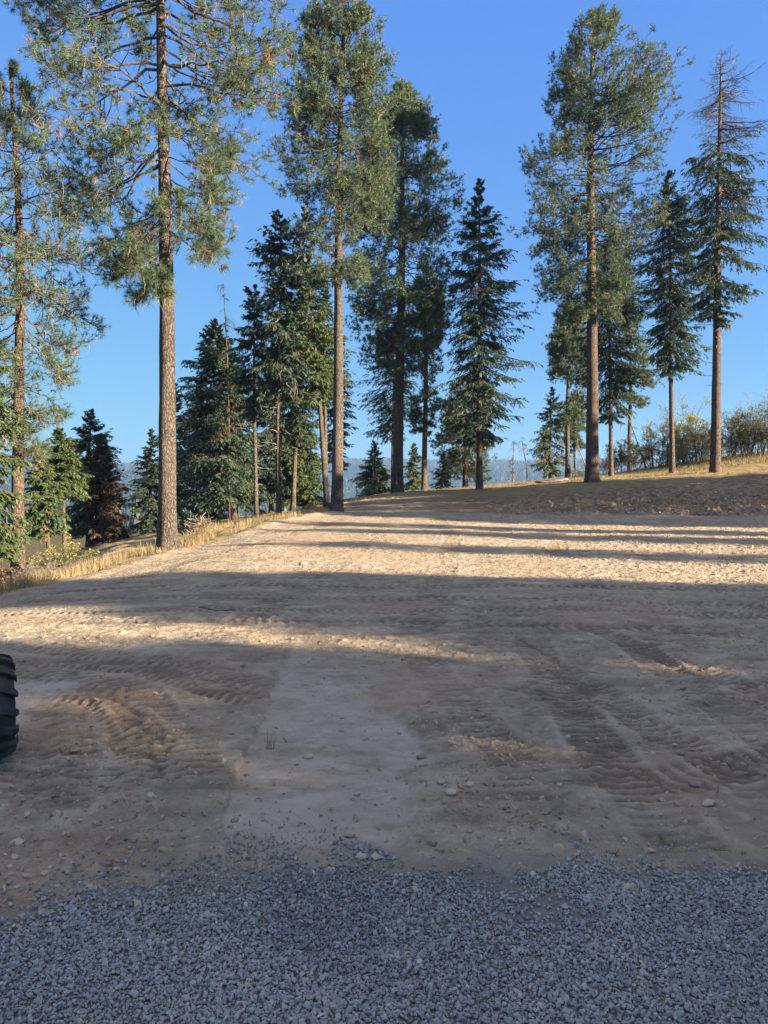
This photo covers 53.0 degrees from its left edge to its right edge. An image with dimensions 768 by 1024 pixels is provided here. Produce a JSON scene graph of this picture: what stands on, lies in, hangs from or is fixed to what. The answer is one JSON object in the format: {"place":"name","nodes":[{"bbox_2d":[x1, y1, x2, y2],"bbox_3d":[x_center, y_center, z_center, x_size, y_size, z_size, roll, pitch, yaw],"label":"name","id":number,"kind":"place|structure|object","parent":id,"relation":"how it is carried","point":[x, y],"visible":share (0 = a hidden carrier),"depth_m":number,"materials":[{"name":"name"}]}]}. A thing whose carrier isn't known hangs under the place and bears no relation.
{"place":"outdoors","nodes":[
{"label":"outdoors","id":0,"kind":"place"},
{"bbox_2d":[0,505,328,594],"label":"tall dry grass","id":1,"kind":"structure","parent":0,"point":[84,568],"depth_m":19.59,"materials":[{"name":"beige plant"}]},
{"bbox_2d":[0,461,656,521],"bbox_3d":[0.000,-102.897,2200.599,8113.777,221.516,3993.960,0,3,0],"label":"hills","id":2,"kind":"structure","parent":0,"point":[352,471],"depth_m":2406.08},
{"bbox_2d":[0,454,708,522],"bbox_3d":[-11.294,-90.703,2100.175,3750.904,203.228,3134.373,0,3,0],"label":"distant forest","id":3,"kind":"object","parent":2,"relation":"on","point":[502,477],"visible":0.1,"depth_m":2431.58,"materials":[{"name":"plant"}]},
{"bbox_2d":[0,453,767,1023],"bbox_3d":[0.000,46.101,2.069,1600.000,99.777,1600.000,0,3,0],"label":"ground","id":4,"kind":"structure","parent":0,"point":[320,715],"depth_m":5.44,"materials":[{"name":"brown soil"}]},
{"bbox_2d":[0,654,18,756],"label":"vehicle wheel","id":5,"kind":"object","parent":4,"relation":"on","point":[9,727],"visible":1,"depth_m":4.16,"materials":[{"name":"rubber"}]},
{"bbox_2d":[0,565,34,585],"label":"leafy shrub","id":6,"kind":"object","parent":4,"relation":"on","point":[13,571],"visible":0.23,"depth_m":15.03,"materials":[{"name":"brown plant"}]},
{"bbox_2d":[0,346,45,568],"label":"fir tree","id":7,"kind":"object","parent":4,"relation":"on","point":[9,538],"visible":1,"depth_m":14.65,"materials":[{"name":"green plant"}]},
{"bbox_2d":[4,551,72,577],"bbox_3d":[-7.746,1.274,17.181,1.234,0.886,1.390,2,3,40],"label":"bare shrub","id":8,"kind":"object","parent":4,"relation":"on","point":[35,570],"visible":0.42,"depth_m":17.24,"materials":[{"name":"brown plant"}]},
{"bbox_2d":[24,449,71,556],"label":"fir tree","id":9,"kind":"object","parent":4,"relation":"on","point":[45,501],"visible":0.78,"depth_m":33.74,"materials":[{"name":"green plant"}]},
{"bbox_2d":[25,549,91,572],"bbox_3d":[-7.917,1.303,18.994,1.134,0.846,1.628,2,4,43],"label":"bare shrub","id":10,"kind":"object","parent":4,"relation":"on","point":[43,563],"visible":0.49,"depth_m":18.89,"materials":[{"name":"brown plant"}]},
{"bbox_2d":[29,427,93,553],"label":"fir tree","id":11,"kind":"object","parent":4,"relation":"on","point":[67,467],"visible":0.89,"depth_m":35.70,"materials":[{"name":"green plant"}]},
{"bbox_2d":[0,58,129,577],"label":"pine tree","id":12,"kind":"object","parent":4,"relation":"on","point":[20,254],"visible":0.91,"depth_m":18.60,"materials":[{"name":"green plant"}]},
{"bbox_2d":[35,529,99,565],"bbox_3d":[-10.702,1.337,26.180,2.140,1.496,1.491,0,3,0],"label":"leafy shrub","id":13,"kind":"object","parent":4,"relation":"on","point":[75,547],"visible":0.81,"depth_m":26.03,"materials":[{"name":"yellow plant"}]},
{"bbox_2d":[69,745,79,752],"bbox_3d":[-1.784,1.372,4.442,0.063,0.036,0.059,0,3,0],"label":"rock","id":14,"kind":"object","parent":4,"relation":"on","point":[74,749],"visible":1,"depth_m":4.43,"materials":[{"name":"stone"}]},
{"bbox_2d":[58,408,131,546],"bbox_3d":[-15.222,-1.625,39.855,3.734,7.520,3.678,2,4,43],"label":"fir tree","id":15,"kind":"object","parent":4,"relation":"on","point":[80,519],"visible":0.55,"depth_m":39.61,"materials":[{"name":"green plant"}]},
{"bbox_2d":[75,440,137,545],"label":"fir tree","id":16,"kind":"object","parent":4,"relation":"on","point":[112,521],"visible":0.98,"depth_m":37.71,"materials":[{"name":"green plant"}]},
{"bbox_2d":[126,428,158,535],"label":"fir tree","id":17,"kind":"object","parent":4,"relation":"on","point":[148,523],"visible":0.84,"depth_m":43.63,"materials":[{"name":"green plant"}]},
{"bbox_2d":[3,0,314,550],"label":"pine tree","id":18,"kind":"object","parent":4,"relation":"on","point":[159,283],"visible":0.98,"depth_m":19.38,"materials":[{"name":"green plant"}]},
{"bbox_2d":[148,382,200,521],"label":"fir tree","id":19,"kind":"object","parent":4,"relation":"on","point":[178,408],"visible":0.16,"depth_m":47.54,"materials":[{"name":"green plant"}]},
{"bbox_2d":[0,489,357,534],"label":"valley forest","id":20,"kind":"object","parent":4,"relation":"on","point":[133,521],"visible":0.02,"depth_m":267.24,"materials":[{"name":"green plant"}]},
{"bbox_2d":[177,507,194,532],"bbox_3d":[-7.982,0.444,30.065,1.436,1.283,1.436,-1,3,-12],"label":"leafy shrub","id":21,"kind":"object","parent":4,"relation":"on","point":[185,514],"visible":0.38,"depth_m":29.77,"materials":[{"name":"green plant"}]},
{"bbox_2d":[177,512,223,536],"bbox_3d":[-6.735,0.642,28.092,2.088,1.293,2.486,-1,3,-25],"label":"brush pile","id":22,"kind":"object","parent":4,"relation":"on","point":[195,523],"visible":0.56,"depth_m":27.68,"materials":[{"name":"wood"}]},
{"bbox_2d":[176,382,227,521],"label":"fir tree","id":23,"kind":"object","parent":4,"relation":"on","point":[213,515],"visible":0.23,"depth_m":45.48,"materials":[{"name":"green plant"}]},
{"bbox_2d":[199,606,231,610],"bbox_3d":[-2.040,1.164,9.250,0.526,0.032,0.122,2,3,32],"label":"stick","id":24,"kind":"object","parent":4,"relation":"on","point":[214,609],"visible":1,"depth_m":9.20,"materials":[{"name":"grey wood"}]},
{"bbox_2d":[175,318,273,520],"bbox_3d":[-7.837,-4.254,36.897,5.202,9.951,5.011,2,3,37],"label":"fir tree","id":25,"kind":"object","parent":4,"relation":"on","point":[211,434],"visible":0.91,"depth_m":36.12,"materials":[{"name":"green plant"}]},
{"bbox_2d":[212,284,238,522],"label":"dead tree","id":26,"kind":"object","parent":4,"relation":"on","point":[228,431],"visible":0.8,"depth_m":35.76,"materials":[{"name":"brown plant"}]},
{"bbox_2d":[223,284,275,518],"bbox_3d":[-5.759,-4.646,33.795,2.745,10.667,2.652,0,3,0],"label":"fir tree","id":27,"kind":"object","parent":4,"relation":"on","point":[252,407],"visible":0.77,"depth_m":33.63,"materials":[{"name":"green plant"}]},
{"bbox_2d":[258,726,275,749],"bbox_3d":[-0.668,1.324,4.601,0.182,0.182,0.212,0,3,0],"label":"grass tuft","id":28,"kind":"object","parent":4,"relation":"on","point":[268,745],"visible":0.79,"depth_m":4.53,"materials":[{"name":"plant"}]},
{"bbox_2d":[236,356,300,512],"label":"fir tree","id":29,"kind":"object","parent":4,"relation":"on","point":[270,494],"visible":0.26,"depth_m":41.42,"materials":[{"name":"green plant"}]},
{"bbox_2d":[239,209,324,515],"bbox_3d":[-4.196,-6.100,32.696,3.724,13.390,3.226,1,3,22],"label":"fir tree","id":30,"kind":"object","parent":4,"relation":"on","point":[280,360],"visible":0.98,"depth_m":32.44,"materials":[{"name":"green plant"}]},
{"bbox_2d":[263,308,328,499],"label":"fir tree","id":31,"kind":"object","parent":4,"relation":"on","point":[317,492],"visible":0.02,"depth_m":46.72,"materials":[{"name":"green plant"}]},
{"bbox_2d":[270,200,332,511],"bbox_3d":[-3.883,-7.455,37.628,3.473,15.505,3.941,0,3,0],"label":"fir tree","id":32,"kind":"object","parent":4,"relation":"on","point":[295,429],"visible":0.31,"depth_m":37.39,"materials":[{"name":"green plant"}]},
{"bbox_2d":[281,422,330,507],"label":"young fir","id":33,"kind":"object","parent":4,"relation":"on","point":[306,481],"visible":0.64,"depth_m":41.45,"materials":[{"name":"green plant"}]},
{"bbox_2d":[303,753,312,758],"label":"rock","id":34,"kind":"object","parent":4,"relation":"on","point":[307,755],"visible":1,"depth_m":4.39,"materials":[{"name":"stone"}]},
{"bbox_2d":[303,503,317,510],"bbox_3d":[-3.519,-0.121,37.032,1.740,0.583,2.399,0,3,0],"label":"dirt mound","id":35,"kind":"object","parent":4,"relation":"on","point":[307,506],"visible":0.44,"depth_m":36.82,"materials":[{"name":"soil"}]},
{"bbox_2d":[288,253,343,510],"bbox_3d":[-3.467,-5.866,35.879,3.029,12.144,2.892,1,3,29],"label":"fir tree","id":36,"kind":"object","parent":4,"relation":"on","point":[322,335],"visible":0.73,"depth_m":35.64,"materials":[{"name":"green plant"}]},
{"bbox_2d":[257,0,401,511],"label":"pine tree","id":37,"kind":"object","parent":4,"relation":"on","point":[321,110],"visible":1,"depth_m":30.59,"materials":[{"name":"green plant"}]},
{"bbox_2d":[304,286,356,507],"bbox_3d":[-2.807,-5.534,37.714,2.989,11.200,3.219,0,3,0],"label":"fir tree","id":38,"kind":"object","parent":4,"relation":"on","point":[324,351],"visible":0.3,"depth_m":37.71,"materials":[{"name":"green plant"}]},
{"bbox_2d":[313,326,357,472],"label":"fir tree","id":39,"kind":"object","parent":4,"relation":"on","point":[330,435],"visible":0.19,"depth_m":44.65,"materials":[{"name":"green plant"}]},
{"bbox_2d":[344,830,354,836],"bbox_3d":[-0.156,1.442,3.450,0.051,0.031,0.043,1,3,20],"label":"rock","id":40,"kind":"object","parent":4,"relation":"on","point":[349,833],"visible":1,"depth_m":3.44,"materials":[{"name":"stone"}]},
{"bbox_2d":[356,852,366,859],"bbox_3d":[-0.095,1.449,3.235,0.052,0.029,0.034,-1,3,-18],"label":"rock","id":41,"kind":"object","parent":4,"relation":"on","point":[361,856],"visible":0.98,"depth_m":3.23,"materials":[{"name":"stone"}]},
{"bbox_2d":[348,440,390,497],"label":"young fir","id":42,"kind":"object","parent":4,"relation":"on","point":[374,481],"visible":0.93,"depth_m":59.54,"materials":[{"name":"green plant"}]},
{"bbox_2d":[371,853,380,859],"bbox_3d":[-0.032,1.451,3.238,0.049,0.025,0.034,-1,3,-30],"label":"rock","id":43,"kind":"object","parent":4,"relation":"on","point":[375,856],"visible":1,"depth_m":3.23,"materials":[{"name":"stone"}]},
{"bbox_2d":[0,505,767,937],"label":"clods","id":44,"kind":"object","parent":4,"relation":"on","point":[584,837],"visible":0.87,"depth_m":4.25,"materials":[{"name":"brown soil"}]},
{"bbox_2d":[352,329,419,490],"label":"fir tree","id":45,"kind":"object","parent":4,"relation":"on","point":[386,428],"visible":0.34,"depth_m":51.45,"materials":[{"name":"green plant"}]},
{"bbox_2d":[343,79,473,492],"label":"pine tree","id":46,"kind":"object","parent":4,"relation":"on","point":[418,120],"visible":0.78,"depth_m":41.59,"materials":[{"name":"green plant"}]},
{"bbox_2d":[403,443,421,490],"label":"young fir","id":47,"kind":"object","parent":4,"relation":"on","point":[413,481],"visible":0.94,"depth_m":61.73,"materials":[{"name":"green plant"}]},
{"bbox_2d":[416,754,426,758],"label":"rock","id":48,"kind":"object","parent":4,"relation":"on","point":[419,756],"visible":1,"depth_m":4.42,"materials":[{"name":"stone"}]},
{"bbox_2d":[404,262,450,489],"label":"pine tree","id":49,"kind":"object","parent":4,"relation":"on","point":[426,394],"visible":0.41,"depth_m":47.52,"materials":[{"name":"green plant"}]},
{"bbox_2d":[436,778,444,784],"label":"rock","id":50,"kind":"object","parent":4,"relation":"on","point":[440,781],"visible":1,"depth_m":4.00,"materials":[{"name":"stone"}]},
{"bbox_2d":[429,460,455,488],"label":"young fir","id":51,"kind":"object","parent":4,"relation":"on","point":[441,482],"visible":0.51,"depth_m":63.73,"materials":[{"name":"green plant"}]},
{"bbox_2d":[444,788,456,795],"bbox_3d":[0.341,1.411,3.875,0.056,0.028,0.057,2,3,30],"label":"rock","id":52,"kind":"object","parent":4,"relation":"on","point":[450,792],"visible":1,"depth_m":3.86,"materials":[{"name":"stone"}]},
{"bbox_2d":[428,374,497,486],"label":"pine tree","id":53,"kind":"object","parent":4,"relation":"on","point":[456,459],"visible":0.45,"depth_m":55.24,"materials":[{"name":"green plant"}]},
{"bbox_2d":[465,781,473,786],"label":"rock","id":54,"kind":"object","parent":4,"relation":"on","point":[469,784],"visible":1,"depth_m":3.98,"materials":[{"name":"stone"}]},
{"bbox_2d":[426,178,543,488],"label":"fir tree","id":55,"kind":"object","parent":4,"relation":"on","point":[479,389],"visible":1,"depth_m":40.22,"materials":[{"name":"green plant"}]},
{"bbox_2d":[505,442,517,481],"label":"dead tree","id":56,"kind":"object","parent":4,"relation":"on","point":[513,445],"visible":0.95,"depth_m":59.92,"materials":[{"name":"grey wood"}]},
{"bbox_2d":[517,437,531,481],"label":"dead tree","id":57,"kind":"object","parent":4,"relation":"on","point":[523,449],"visible":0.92,"depth_m":59.90,"materials":[{"name":"grey wood"}]},
{"bbox_2d":[526,386,573,478],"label":"fir tree","id":58,"kind":"object","parent":4,"relation":"on","point":[544,448],"visible":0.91,"depth_m":59.60,"materials":[{"name":"green plant"}]},
{"bbox_2d":[539,480,563,483],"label":"log","id":59,"kind":"object","parent":4,"relation":"on","point":[543,482],"visible":0.98,"depth_m":40.92,"materials":[{"name":"beige wood"}]},
{"bbox_2d":[348,456,767,504],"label":"hill stubble","id":60,"kind":"object","parent":4,"relation":"on","point":[572,480],"visible":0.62,"depth_m":41.18,"materials":[{"name":"beige plant"}]},
{"bbox_2d":[541,297,586,477],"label":"pine tree","id":61,"kind":"object","parent":4,"relation":"on","point":[562,341],"visible":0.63,"depth_m":49.37,"materials":[{"name":"green plant"}]},
{"bbox_2d":[562,390,585,476],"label":"pine tree","id":62,"kind":"object","parent":4,"relation":"on","point":[574,436],"visible":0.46,"depth_m":61.40,"materials":[{"name":"green plant"}]},
{"bbox_2d":[571,465,584,476],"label":"leafy shrub","id":63,"kind":"object","parent":4,"relation":"on","point":[575,474],"visible":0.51,"depth_m":59.52,"materials":[{"name":"green plant"}]},
{"bbox_2d":[574,438,584,464],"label":"dead tree","id":64,"kind":"object","parent":4,"relation":"on","point":[579,451],"visible":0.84,"depth_m":46.93,"materials":[{"name":"grey wood"}]},
{"bbox_2d":[575,638,583,642],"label":"rock","id":65,"kind":"object","parent":4,"relation":"on","point":[579,640],"visible":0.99,"depth_m":7.47,"materials":[{"name":"stone"}]},
{"bbox_2d":[506,2,694,482],"bbox_3d":[10.805,-13.065,38.466,9.321,23.590,8.462,0,3,0],"label":"pine tree","id":66,"kind":"object","parent":4,"relation":"on","point":[572,91],"visible":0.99,"depth_m":37.55,"materials":[{"name":"green plant"}]},
{"bbox_2d":[599,453,623,473],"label":"bare shrub","id":67,"kind":"object","parent":4,"relation":"on","point":[606,466],"visible":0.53,"depth_m":53.78,"materials":[{"name":"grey plant"}]},
{"bbox_2d":[606,847,618,854],"bbox_3d":[0.975,1.449,3.288,0.046,0.029,0.043,-3,4,-45],"label":"rock","id":68,"kind":"object","parent":4,"relation":"on","point":[612,850],"visible":0.92,"depth_m":3.28,"materials":[{"name":"stone"}]},
{"bbox_2d":[562,225,664,475],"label":"fir tree","id":69,"kind":"object","parent":4,"relation":"on","point":[628,375],"visible":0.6,"depth_m":44.20,"materials":[{"name":"green plant"}]},
{"bbox_2d":[460,477,767,515],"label":"bank clods","id":70,"kind":"object","parent":4,"relation":"on","point":[707,508],"visible":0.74,"depth_m":30.29,"materials":[{"name":"brown soil"}]},
{"bbox_2d":[603,441,657,471],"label":"leafy shrub","id":71,"kind":"object","parent":4,"relation":"on","point":[621,454],"visible":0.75,"depth_m":51.78,"materials":[{"name":"green plant"}]},
{"bbox_2d":[622,406,646,467],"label":"dead tree","id":72,"kind":"object","parent":4,"relation":"on","point":[637,444],"visible":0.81,"depth_m":49.87,"materials":[{"name":"grey wood"}]},
{"bbox_2d":[612,301,659,470],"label":"pine tree","id":73,"kind":"object","parent":4,"relation":"on","point":[642,365],"visible":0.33,"depth_m":57.08,"materials":[{"name":"green plant"}]},
{"bbox_2d":[619,444,662,468],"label":"leafy shrub","id":74,"kind":"object","parent":4,"relation":"on","point":[648,460],"visible":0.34,"depth_m":53.91,"materials":[{"name":"green plant"}]},
{"bbox_2d":[613,409,686,467],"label":"leafy shrub","id":75,"kind":"object","parent":4,"relation":"on","point":[651,433],"visible":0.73,"depth_m":49.48,"materials":[{"name":"green plant"}]},
{"bbox_2d":[658,436,678,461],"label":"leafy shrub","id":76,"kind":"object","parent":4,"relation":"on","point":[666,448],"visible":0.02,"depth_m":52.49,"materials":[{"name":"green plant"}]},
{"bbox_2d":[629,169,712,472],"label":"fir tree","id":77,"kind":"object","parent":4,"relation":"on","point":[668,311],"visible":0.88,"depth_m":41.30,"materials":[{"name":"green plant"}]},
{"bbox_2d":[637,430,710,465],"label":"bare shrub","id":78,"kind":"object","parent":4,"relation":"on","point":[686,455],"visible":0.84,"depth_m":47.51,"materials":[{"name":"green plant"}]},
{"bbox_2d":[676,749,684,754],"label":"rock","id":79,"kind":"object","parent":4,"relation":"on","point":[680,752],"visible":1,"depth_m":4.38,"materials":[{"name":"stone"}]},
{"bbox_2d":[652,395,727,464],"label":"leafy shrub","id":80,"kind":"object","parent":4,"relation":"on","point":[691,428],"visible":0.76,"depth_m":48.42,"materials":[{"name":"green plant"}]},
{"bbox_2d":[687,781,700,786],"bbox_3d":[1.595,1.399,3.953,0.072,0.029,0.047,0,3,0],"label":"rock","id":81,"kind":"object","parent":4,"relation":"on","point":[694,783],"visible":1,"depth_m":3.94,"materials":[{"name":"stone"}]},
{"bbox_2d":[693,424,721,458],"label":"leafy shrub","id":82,"kind":"object","parent":4,"relation":"on","point":[704,444],"visible":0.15,"depth_m":51.71,"materials":[{"name":"green plant"}]},
{"bbox_2d":[702,798,714,805],"bbox_3d":[1.582,1.419,3.752,0.066,0.037,0.052,0,3,0],"label":"rock","id":83,"kind":"object","parent":4,"relation":"on","point":[708,802],"visible":1,"depth_m":3.74,"materials":[{"name":"stone"}]},
{"bbox_2d":[697,432,732,458],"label":"bare shrub","id":84,"kind":"object","parent":4,"relation":"on","point":[723,452],"visible":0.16,"depth_m":49.81,"materials":[{"name":"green plant"}]},
{"bbox_2d":[668,46,767,472],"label":"fir tree","id":85,"kind":"object","parent":4,"relation":"on","point":[717,232],"visible":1,"depth_m":38.25,"materials":[{"name":"green plant"}]},
{"bbox_2d":[704,400,765,457],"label":"leafy shrub","id":86,"kind":"object","parent":4,"relation":"on","point":[728,441],"visible":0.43,"depth_m":47.85,"materials":[{"name":"green plant"}]},
{"bbox_2d":[721,399,767,456],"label":"leafy shrub","id":87,"kind":"object","parent":4,"relation":"on","point":[746,437],"visible":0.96,"depth_m":45.66,"materials":[{"name":"green plant"}]},
{"bbox_2d":[721,388,767,453],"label":"bare shrub","id":88,"kind":"object","parent":4,"relation":"on","point":[751,419],"visible":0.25,"depth_m":47.43,"materials":[{"name":"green plant"}]},
{"bbox_2d":[757,393,767,454],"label":"leafy shrub","id":89,"kind":"object","parent":4,"relation":"on","point":[762,424],"visible":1,"depth_m":44.20,"materials":[{"name":"green plant"}]},
{"bbox_2d":[0,797,767,1023],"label":"gravel","id":90,"kind":"structure","parent":0,"point":[398,953],"depth_m":2.60,"materials":[{"name":"grey gravel"}]},
{"bbox_2d":[0,0,767,463],"label":"sky","id":91,"kind":"structure","parent":0,"point":[483,66],"materials":[{"name":"blue"}]},
{"bbox_2d":[3,565,767,854],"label":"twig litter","id":92,"kind":"object","parent":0,"point":[430,712],"visible":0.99,"depth_m":5.13,"materials":[{"name":"brown wood"}]},
{"bbox_2d":[621,450,767,473],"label":"dry grass","id":93,"kind":"structure","parent":0,"point":[741,457],"depth_m":44.59,"materials":[{"name":"beige plant"}]}
]}

